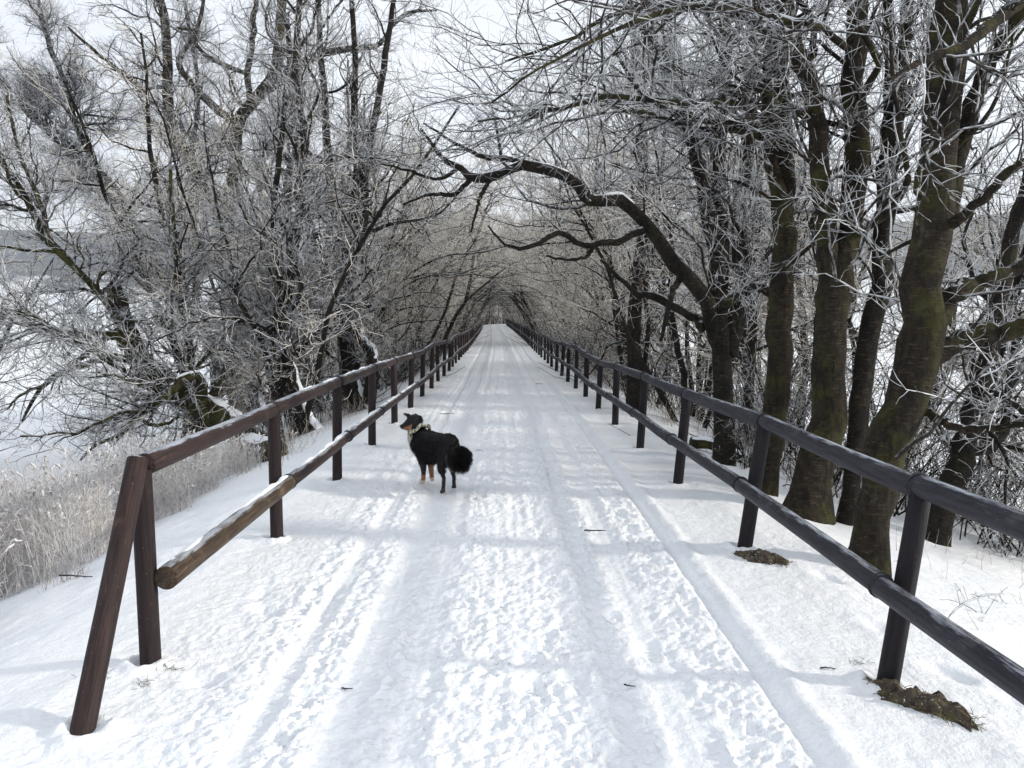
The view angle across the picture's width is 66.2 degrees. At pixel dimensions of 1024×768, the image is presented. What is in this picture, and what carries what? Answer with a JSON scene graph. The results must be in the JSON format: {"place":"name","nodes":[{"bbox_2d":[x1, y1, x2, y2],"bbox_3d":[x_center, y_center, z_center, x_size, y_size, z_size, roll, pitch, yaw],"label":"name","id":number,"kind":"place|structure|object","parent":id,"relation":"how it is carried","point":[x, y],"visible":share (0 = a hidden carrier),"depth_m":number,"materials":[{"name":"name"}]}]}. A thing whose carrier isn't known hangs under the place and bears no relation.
{"place":"outdoors","nodes":[
{"label":"outdoors","id":0,"kind":"place"},
{"bbox_2d":[0,287,1023,767],"bbox_3d":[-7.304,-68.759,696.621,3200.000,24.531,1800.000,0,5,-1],"label":"snowy ground","id":1,"kind":"structure","parent":0,"point":[498,607],"depth_m":4.24,"materials":[{"name":"white snow"}]},
{"bbox_2d":[0,200,120,450],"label":"frosted tree","id":2,"kind":"object","parent":1,"relation":"on","point":[39,348],"visible":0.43,"depth_m":20.89,"materials":[{"name":"white plant"}]},
{"bbox_2d":[0,0,256,398],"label":"slanting tree","id":3,"kind":"object","parent":1,"relation":"on","point":[32,94],"visible":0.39,"depth_m":30.17,"materials":[{"name":"grey plant"}]},
{"bbox_2d":[0,81,273,500],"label":"leaning tree","id":4,"kind":"object","parent":1,"relation":"on","point":[186,391],"visible":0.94,"depth_m":13.26,"materials":[{"name":"grey plant"}]},
{"bbox_2d":[0,429,296,599],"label":"reeds","id":5,"kind":"object","parent":1,"relation":"on","point":[53,524],"visible":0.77,"depth_m":7.14,"materials":[{"name":"plant"}]},
{"bbox_2d":[13,0,300,437],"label":"frosted tree","id":6,"kind":"object","parent":1,"relation":"on","point":[149,148],"visible":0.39,"depth_m":18.87,"materials":[{"name":"grey plant"}]},
{"bbox_2d":[0,12,324,460],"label":"frosted tree","id":7,"kind":"object","parent":1,"relation":"on","point":[197,423],"visible":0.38,"depth_m":14.85,"materials":[{"name":"grey plant"}]},
{"bbox_2d":[87,166,314,458],"bbox_3d":[-5.818,-1.561,16.742,5.155,7.482,9.231,-4,6,-37],"label":"frosted tree","id":8,"kind":"object","parent":1,"relation":"on","point":[182,259],"visible":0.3,"depth_m":15.54,"materials":[{"name":"grey plant"}]},
{"bbox_2d":[42,0,445,411],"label":"forked tree","id":9,"kind":"object","parent":1,"relation":"on","point":[166,34],"visible":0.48,"depth_m":29.37,"materials":[{"name":"plant"}]},
{"bbox_2d":[168,177,325,427],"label":"frosted tree","id":10,"kind":"object","parent":1,"relation":"on","point":[227,375],"visible":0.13,"depth_m":18.29,"materials":[{"name":"grey plant"}]},
{"bbox_2d":[228,433,287,462],"bbox_3d":[-4.188,1.159,12.811,0.507,1.221,4.919,-2,6,-25],"label":"fallen log","id":11,"kind":"object","parent":1,"relation":"on","point":[264,442],"visible":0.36,"depth_m":10.92,"materials":[{"name":"brown plant"}]},
{"bbox_2d":[180,0,343,396],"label":"split tree","id":12,"kind":"object","parent":1,"relation":"on","point":[255,142],"visible":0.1,"depth_m":30.69,"materials":[{"name":"grey plant"}]},
{"bbox_2d":[226,369,328,438],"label":"frosted bush","id":13,"kind":"object","parent":1,"relation":"on","point":[262,432],"visible":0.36,"depth_m":12.96,"materials":[{"name":"grey plant"}]},
{"bbox_2d":[119,0,449,440],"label":"snowy tree","id":14,"kind":"object","parent":1,"relation":"on","point":[293,248],"visible":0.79,"depth_m":13.58,"materials":[{"name":"grey plant"}]},
{"bbox_2d":[69,317,505,735],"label":"log fence","id":15,"kind":"object","parent":1,"relation":"on","point":[134,522],"visible":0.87,"depth_m":3.83,"materials":[{"name":"brown paint"}]},
{"bbox_2d":[203,135,384,428],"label":"frosted tree","id":16,"kind":"object","parent":1,"relation":"on","point":[296,336],"visible":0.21,"depth_m":15.22,"materials":[{"name":"grey plant"}]},
{"bbox_2d":[87,66,540,436],"bbox_3d":[-2.823,-2.382,13.438,9.350,7.579,5.222,3,6,31],"label":"frosted tree","id":17,"kind":"object","parent":1,"relation":"on","point":[308,407],"visible":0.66,"depth_m":13.29,"materials":[{"name":"grey plant"}]},
{"bbox_2d":[274,236,373,412],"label":"frosted tree","id":18,"kind":"object","parent":1,"relation":"on","point":[324,353],"visible":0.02,"depth_m":23.86,"materials":[{"name":"grey plant"}]},
{"bbox_2d":[223,30,446,409],"bbox_3d":[-3.187,-3.470,16.683,3.827,9.033,6.463,1,5,12],"label":"frosted tree","id":19,"kind":"object","parent":1,"relation":"on","point":[381,175],"visible":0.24,"depth_m":16.40,"materials":[{"name":"grey plant"}]},
{"bbox_2d":[200,0,499,413],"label":"bushy tree","id":20,"kind":"object","parent":1,"relation":"on","point":[351,362],"visible":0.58,"depth_m":15.30,"materials":[{"name":"grey plant"}]},
{"bbox_2d":[297,313,431,418],"bbox_3d":[-3.266,-0.332,16.681,2.987,2.452,4.221,1,5,14],"label":"frosted bush","id":21,"kind":"object","parent":1,"relation":"on","point":[327,393],"visible":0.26,"depth_m":16.20,"materials":[{"name":"grey plant"}]},
{"bbox_2d":[332,319,432,384],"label":"frosted bush","id":22,"kind":"object","parent":1,"relation":"on","point":[406,353],"visible":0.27,"depth_m":23.09,"materials":[{"name":"grey plant"}]},
{"bbox_2d":[268,142,507,383],"bbox_3d":[-4.012,-3.484,24.701,7.456,7.740,4.262,-3,6,-27],"label":"frosted tree","id":23,"kind":"object","parent":1,"relation":"on","point":[447,302],"visible":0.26,"depth_m":24.87,"materials":[{"name":"grey plant"}]},
{"bbox_2d":[310,169,473,389],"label":"frosted tree","id":24,"kind":"object","parent":1,"relation":"on","point":[423,314],"visible":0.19,"depth_m":23.72,"materials":[{"name":"grey plant"}]},
{"bbox_2d":[378,335,451,391],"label":"frosted bush","id":25,"kind":"object","parent":1,"relation":"on","point":[385,387],"visible":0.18,"depth_m":21.33,"materials":[{"name":"grey plant"}]},
{"bbox_2d":[378,320,463,389],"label":"frosted bush","id":26,"kind":"object","parent":1,"relation":"on","point":[405,335],"visible":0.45,"depth_m":22.17,"materials":[{"name":"grey plant"}]},
{"bbox_2d":[321,133,544,384],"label":"frosted tree","id":27,"kind":"object","parent":1,"relation":"on","point":[387,319],"visible":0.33,"depth_m":19.47,"materials":[{"name":"grey plant"}]},
{"bbox_2d":[399,413,473,493],"bbox_3d":[-0.673,0.655,7.324,0.328,0.703,0.993,-4,6,-38],"label":"dog","id":28,"kind":"object","parent":1,"relation":"on","point":[429,447],"visible":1,"depth_m":7.26},
{"bbox_2d":[372,202,509,341],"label":"frosted tree","id":29,"kind":"object","parent":1,"relation":"on","point":[500,285],"visible":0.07,"depth_m":33.39,"materials":[{"name":"grey plant"}]},
{"bbox_2d":[363,118,542,365],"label":"frosted tree","id":30,"kind":"object","parent":1,"relation":"on","point":[433,269],"visible":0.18,"depth_m":26.85,"materials":[{"name":"grey plant"}]},
{"bbox_2d":[377,143,529,374],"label":"frosted tree","id":31,"kind":"object","parent":1,"relation":"on","point":[429,297],"visible":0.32,"depth_m":24.38,"materials":[{"name":"grey plant"}]},
{"bbox_2d":[382,179,525,355],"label":"frosted tree","id":32,"kind":"object","parent":1,"relation":"on","point":[452,257],"visible":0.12,"depth_m":31.25,"materials":[{"name":"grey plant"}]},
{"bbox_2d":[315,81,593,377],"bbox_3d":[-1.984,-3.207,19.643,8.180,8.381,5.084,0,5,2],"label":"frosted tree","id":33,"kind":"object","parent":1,"relation":"on","point":[410,268],"visible":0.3,"depth_m":20.16,"materials":[{"name":"grey plant"}]},
{"bbox_2d":[422,184,532,347],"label":"frosted tree","id":34,"kind":"object","parent":1,"relation":"on","point":[480,278],"visible":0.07,"depth_m":42.99,"materials":[{"name":"grey plant"}]},
{"bbox_2d":[430,236,528,356],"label":"frosted tree","id":35,"kind":"object","parent":1,"relation":"on","point":[441,337],"visible":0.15,"depth_m":36.52,"materials":[{"name":"grey plant"}]},
{"bbox_2d":[380,139,582,364],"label":"frosted tree","id":36,"kind":"object","parent":1,"relation":"on","point":[454,318],"visible":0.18,"depth_m":29.73,"materials":[{"name":"grey plant"}]},
{"bbox_2d":[454,198,512,339],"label":"frosted tree","id":37,"kind":"object","parent":1,"relation":"on","point":[496,269],"visible":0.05,"depth_m":49.21,"materials":[{"name":"grey plant"}]},
{"bbox_2d":[436,220,533,331],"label":"frosted tree","id":38,"kind":"object","parent":1,"relation":"on","point":[482,298],"visible":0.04,"depth_m":46.53,"materials":[{"name":"grey plant"}]},
{"bbox_2d":[428,225,542,337],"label":"frosted tree","id":39,"kind":"object","parent":1,"relation":"on","point":[488,290],"visible":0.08,"depth_m":41.81,"materials":[{"name":"grey plant"}]},
{"bbox_2d":[425,206,547,339],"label":"frosted tree","id":40,"kind":"object","parent":1,"relation":"on","point":[476,284],"visible":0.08,"depth_m":37.75,"materials":[{"name":"grey plant"}]},
{"bbox_2d":[433,204,542,341],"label":"frosted tree","id":41,"kind":"object","parent":1,"relation":"on","point":[473,305],"visible":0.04,"depth_m":43.61,"materials":[{"name":"grey plant"}]},
{"bbox_2d":[444,239,535,349],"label":"frosted tree","id":42,"kind":"object","parent":1,"relation":"on","point":[481,297],"visible":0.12,"depth_m":39.50,"materials":[{"name":"grey plant"}]},
{"bbox_2d":[478,229,558,332],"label":"frosted tree","id":43,"kind":"object","parent":1,"relation":"on","point":[525,309],"visible":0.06,"depth_m":49.35,"materials":[{"name":"grey plant"}]},
{"bbox_2d":[76,352,965,534],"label":"dry grass","id":44,"kind":"structure","parent":1,"relation":"on","point":[359,410],"depth_m":12.47,"materials":[{"name":"plant"}]},
{"bbox_2d":[492,232,549,332],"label":"frosted tree","id":45,"kind":"object","parent":1,"relation":"on","point":[519,306],"visible":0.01,"depth_m":51.02,"materials":[{"name":"grey plant"}]},
{"bbox_2d":[457,213,585,356],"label":"frosted tree","id":46,"kind":"object","parent":1,"relation":"on","point":[551,300],"visible":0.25,"depth_m":34.97,"materials":[{"name":"grey plant"}]},
{"bbox_2d":[481,247,574,332],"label":"frosted tree","id":47,"kind":"object","parent":1,"relation":"on","point":[532,317],"visible":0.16,"depth_m":43.77,"materials":[{"name":"grey plant"}]},
{"bbox_2d":[479,181,589,346],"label":"frosted tree","id":48,"kind":"object","parent":1,"relation":"on","point":[524,216],"visible":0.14,"depth_m":39.74,"materials":[{"name":"grey plant"}]},
{"bbox_2d":[483,210,585,332],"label":"frosted tree","id":49,"kind":"object","parent":1,"relation":"on","point":[534,290],"visible":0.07,"depth_m":44.44,"materials":[{"name":"grey plant"}]},
{"bbox_2d":[492,210,579,333],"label":"frosted tree","id":50,"kind":"object","parent":1,"relation":"on","point":[525,303],"visible":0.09,"depth_m":47.71,"materials":[{"name":"grey plant"}]},
{"bbox_2d":[477,226,600,351],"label":"frosted tree","id":51,"kind":"object","parent":1,"relation":"on","point":[552,296],"visible":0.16,"depth_m":31.31,"materials":[{"name":"grey plant"}]},
{"bbox_2d":[480,151,627,370],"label":"frosted tree","id":52,"kind":"object","parent":1,"relation":"on","point":[556,268],"visible":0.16,"depth_m":27.14,"materials":[{"name":"grey plant"}]},
{"bbox_2d":[474,128,661,372],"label":"frosted tree","id":53,"kind":"object","parent":1,"relation":"on","point":[586,290],"visible":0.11,"depth_m":25.30,"materials":[{"name":"grey plant"}]},
{"bbox_2d":[543,317,611,372],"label":"frosted bush","id":54,"kind":"object","parent":1,"relation":"on","point":[572,356],"visible":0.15,"depth_m":25.51,"materials":[{"name":"grey plant"}]},
{"bbox_2d":[500,135,693,373],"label":"frosted tree","id":55,"kind":"object","parent":1,"relation":"on","point":[568,273],"visible":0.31,"depth_m":24.39,"materials":[{"name":"grey plant"}]},
{"bbox_2d":[347,0,855,466],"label":"arching tree","id":56,"kind":"object","parent":1,"relation":"on","point":[717,326],"visible":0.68,"depth_m":8.89,"materials":[{"name":"grey plant"}]},
{"bbox_2d":[300,0,917,496],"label":"twin stem tree","id":57,"kind":"object","parent":1,"relation":"on","point":[778,292],"visible":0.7,"depth_m":7.25,"materials":[{"name":"plant"}]},
{"bbox_2d":[452,0,767,405],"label":"frosted tree","id":58,"kind":"object","parent":1,"relation":"on","point":[621,331],"visible":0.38,"depth_m":18.57,"materials":[{"name":"grey plant"}]},
{"bbox_2d":[538,315,684,396],"bbox_3d":[2.844,-0.689,20.208,4.003,2.325,2.833,3,6,31],"label":"frosted bush","id":59,"kind":"object","parent":1,"relation":"on","point":[642,347],"visible":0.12,"depth_m":19.68,"materials":[{"name":"grey plant"}]},
{"bbox_2d":[540,296,693,398],"bbox_3d":[2.709,-0.817,19.207,3.322,2.727,4.694,-1,5,-16],"label":"frosted bush","id":60,"kind":"object","parent":1,"relation":"on","point":[615,349],"visible":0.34,"depth_m":19.49,"materials":[{"name":"grey plant"}]},
{"bbox_2d":[547,141,696,389],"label":"frosted tree","id":61,"kind":"object","parent":1,"relation":"on","point":[619,348],"visible":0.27,"depth_m":18.52,"materials":[{"name":"grey plant"}]},
{"bbox_2d":[555,309,696,396],"bbox_3d":[3.101,-0.753,21.254,4.715,2.739,3.337,-2,5,-18],"label":"frosted bush","id":62,"kind":"object","parent":1,"relation":"on","point":[648,357],"visible":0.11,"depth_m":21.02,"materials":[{"name":"grey plant"}]},
{"bbox_2d":[241,0,1023,524],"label":"forked tree","id":63,"kind":"object","parent":1,"relation":"on","point":[809,494],"visible":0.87,"depth_m":6.75,"materials":[{"name":"plant"}]},
{"bbox_2d":[515,1,763,410],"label":"straight tree","id":64,"kind":"object","parent":1,"relation":"on","point":[633,391],"visible":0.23,"depth_m":13.69,"materials":[{"name":"grey plant"}]},
{"bbox_2d":[576,153,705,393],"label":"frosted tree","id":65,"kind":"object","parent":1,"relation":"on","point":[622,262],"visible":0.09,"depth_m":21.28,"materials":[{"name":"grey plant"}]},
{"bbox_2d":[591,348,692,413],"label":"frosted bush","id":66,"kind":"object","parent":1,"relation":"on","point":[654,391],"visible":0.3,"depth_m":16.13,"materials":[{"name":"grey plant"}]},
{"bbox_2d":[620,330,734,410],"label":"frosted bush","id":67,"kind":"object","parent":1,"relation":"on","point":[677,400],"visible":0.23,"depth_m":17.43,"materials":[{"name":"grey plant"}]},
{"bbox_2d":[521,114,841,427],"bbox_3d":[3.458,-2.134,13.388,6.300,6.540,3.602,-2,5,-22],"label":"frosted tree","id":68,"kind":"object","parent":1,"relation":"on","point":[682,369],"visible":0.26,"depth_m":13.38,"materials":[{"name":"grey plant"}]},
{"bbox_2d":[459,0,907,449],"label":"frosted tree","id":69,"kind":"object","parent":1,"relation":"on","point":[751,341],"visible":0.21,"depth_m":12.46,"materials":[{"name":"grey plant"}]},
{"bbox_2d":[573,178,816,385],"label":"frosted tree","id":70,"kind":"object","parent":1,"relation":"on","point":[689,330],"depth_m":25.80,"materials":[{"name":"grey plant"}]},
{"bbox_2d":[609,351,810,471],"bbox_3d":[2.906,0.329,10.925,2.928,1.701,2.072,1,5,16],"label":"frosted bush","id":71,"kind":"object","parent":1,"relation":"on","point":[736,392],"visible":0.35,"depth_m":10.59,"materials":[{"name":"grey plant"}]},
{"bbox_2d":[689,436,749,462],"bbox_3d":[2.614,0.817,9.841,0.861,0.271,0.191,5,7,45],"label":"fallen log","id":72,"kind":"object","parent":1,"relation":"on","point":[703,442],"visible":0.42,"depth_m":9.96,"materials":[{"name":"wood"}]},
{"bbox_2d":[609,99,837,422],"bbox_3d":[4.263,-2.735,16.778,4.577,7.668,8.283,-2,5,-18],"label":"frosted tree","id":73,"kind":"object","parent":1,"relation":"on","point":[698,361],"visible":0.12,"depth_m":15.95,"materials":[{"name":"grey plant"}]},
{"bbox_2d":[655,230,797,408],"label":"frosted tree","id":74,"kind":"object","parent":1,"relation":"on","point":[705,333],"visible":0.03,"depth_m":21.60,"materials":[{"name":"grey plant"}]},
{"bbox_2d":[665,365,795,429],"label":"frosted bush","id":75,"kind":"object","parent":1,"relation":"on","point":[712,394],"visible":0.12,"depth_m":15.23,"materials":[{"name":"grey plant"}]},
{"bbox_2d":[691,376,811,458],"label":"frosted bush","id":76,"kind":"object","parent":1,"relation":"on","point":[759,411],"visible":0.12,"depth_m":11.85,"materials":[{"name":"grey plant"}]},
{"bbox_2d":[707,393,808,485],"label":"frosted bush","id":77,"kind":"object","parent":1,"relation":"on","point":[744,461],"visible":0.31,"depth_m":9.03,"materials":[{"name":"grey plant"}]},
{"bbox_2d":[733,548,794,567],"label":"bare earth","id":78,"kind":"structure","parent":1,"relation":"on","point":[761,556],"depth_m":5.15,"materials":[{"name":"brown soil"}]},
{"bbox_2d":[506,318,1023,704],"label":"log fence","id":79,"kind":"object","parent":1,"relation":"on","point":[922,492],"visible":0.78,"depth_m":3.66,"materials":[{"name":"paint"}]},
{"bbox_2d":[696,163,902,408],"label":"frosted tree","id":80,"kind":"object","parent":1,"relation":"on","point":[798,351],"visible":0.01,"depth_m":18.40,"materials":[{"name":"grey plant"}]},
{"bbox_2d":[762,387,876,483],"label":"frosted bush","id":81,"kind":"object","parent":1,"relation":"on","point":[799,416],"visible":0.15,"depth_m":10.68,"materials":[{"name":"grey plant"}]},
{"bbox_2d":[780,396,861,496],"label":"frosted bush","id":82,"kind":"object","parent":1,"relation":"on","point":[794,459],"visible":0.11,"depth_m":8.92,"materials":[{"name":"grey plant"}]},
{"bbox_2d":[681,47,973,448],"bbox_3d":[5.265,-2.200,17.227,5.435,7.888,9.732,-2,5,-22],"label":"frosted tree","id":83,"kind":"object","parent":1,"relation":"on","point":[799,283],"visible":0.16,"depth_m":14.99,"materials":[{"name":"grey plant"}]},
{"bbox_2d":[688,334,1002,476],"bbox_3d":[4.386,0.441,10.988,2.955,2.426,4.176,-2,5,-19],"label":"frosted bush","id":84,"kind":"object","parent":1,"relation":"on","point":[806,385],"visible":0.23,"depth_m":11.45,"materials":[{"name":"grey plant"}]},
{"bbox_2d":[733,341,998,503],"bbox_3d":[4.595,0.526,10.037,3.799,2.207,2.689,1,5,7],"label":"frosted bush","id":85,"kind":"object","parent":1,"relation":"on","point":[805,410],"visible":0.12,"depth_m":10.15,"materials":[{"name":"grey plant"}]},
{"bbox_2d":[754,0,1023,576],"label":"leaning tree","id":86,"kind":"object","parent":1,"relation":"on","point":[925,348],"visible":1,"depth_m":5.15,"materials":[{"name":"plant"}]},
{"bbox_2d":[760,117,1022,470],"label":"frosted tree","id":87,"kind":"object","parent":1,"relation":"on","point":[852,332],"visible":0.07,"depth_m":13.58,"materials":[{"name":"grey plant"}]},
{"bbox_2d":[797,0,1023,525],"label":"thin dark tree","id":88,"kind":"object","parent":1,"relation":"on","point":[872,318],"visible":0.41,"depth_m":6.94,"materials":[{"name":"brown plant"}]},
{"bbox_2d":[833,376,995,527],"bbox_3d":[4.160,0.827,8.692,1.984,1.847,2.236,2,5,23],"label":"frosted bush","id":89,"kind":"object","parent":1,"relation":"on","point":[903,500],"visible":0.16,"depth_m":8.72,"materials":[{"name":"grey plant"}]},
{"bbox_2d":[862,676,986,731],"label":"bare earth","id":90,"kind":"structure","parent":1,"relation":"on","point":[938,704],"depth_m":3.21,"materials":[{"name":"brown soil"}]},
{"bbox_2d":[836,488,1023,629],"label":"dry stalks","id":91,"kind":"object","parent":1,"relation":"on","point":[964,561],"visible":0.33,"depth_m":6.33,"materials":[{"name":"beige plant"}]},
{"bbox_2d":[843,367,1022,497],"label":"frosted bush","id":92,"kind":"object","parent":1,"relation":"on","point":[943,462],"visible":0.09,"depth_m":11.13,"materials":[{"name":"grey plant"}]},
{"bbox_2d":[849,30,1023,572],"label":"slanting tree","id":93,"kind":"object","parent":1,"relation":"on","point":[957,471],"visible":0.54,"depth_m":7.62,"materials":[{"name":"plant"}]},
{"bbox_2d":[871,192,1023,525],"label":"frosted tree","id":94,"kind":"object","parent":1,"relation":"on","point":[1013,434],"visible":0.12,"depth_m":10.09,"materials":[{"name":"grey plant"}]},
{"bbox_2d":[889,152,1023,499],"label":"frosted tree","id":95,"kind":"object","parent":1,"relation":"on","point":[976,221],"visible":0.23,"depth_m":10.13,"materials":[{"name":"grey plant"}]},
{"bbox_2d":[896,35,1023,532],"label":"frosted tree","id":96,"kind":"object","parent":1,"relation":"on","point":[996,260],"visible":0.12,"depth_m":9.58,"materials":[{"name":"grey plant"}]},
{"bbox_2d":[910,445,1013,526],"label":"frosted bush","id":97,"kind":"object","parent":1,"relation":"on","point":[934,476],"visible":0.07,"depth_m":10.15,"materials":[{"name":"grey plant"}]},
{"bbox_2d":[906,374,1023,518],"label":"frosted bush","id":98,"kind":"object","parent":1,"relation":"on","point":[948,448],"visible":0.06,"depth_m":10.87,"materials":[{"name":"grey plant"}]},
{"bbox_2d":[928,428,1023,559],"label":"frosted bush","id":99,"kind":"object","parent":1,"relation":"on","point":[1001,541],"visible":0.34,"depth_m":8.16,"materials":[{"name":"grey plant"}]},
{"bbox_2d":[948,584,1012,618],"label":"frosted weed","id":100,"kind":"object","parent":1,"relation":"on","point":[981,597],"visible":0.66,"depth_m":4.44,"materials":[{"name":"plant"}]},
{"bbox_2d":[944,443,1023,541],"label":"frosted bush","id":101,"kind":"object","parent":1,"relation":"on","point":[994,489],"visible":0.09,"depth_m":9.83,"materials":[{"name":"grey plant"}]},
{"bbox_2d":[965,478,1023,555],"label":"frosted bush","id":102,"kind":"object","parent":1,"relation":"on","point":[1010,503],"visible":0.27,"depth_m":8.41,"materials":[{"name":"grey plant"}]},
{"bbox_2d":[0,212,1023,315],"bbox_3d":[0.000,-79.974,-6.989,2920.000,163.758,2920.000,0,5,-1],"label":"hills","id":103,"kind":"structure","parent":0,"point":[21,256],"depth_m":758.62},
{"bbox_2d":[0,0,1023,310],"label":"sky","id":104,"kind":"structure","parent":0,"point":[494,10],"materials":[{"name":"white"}]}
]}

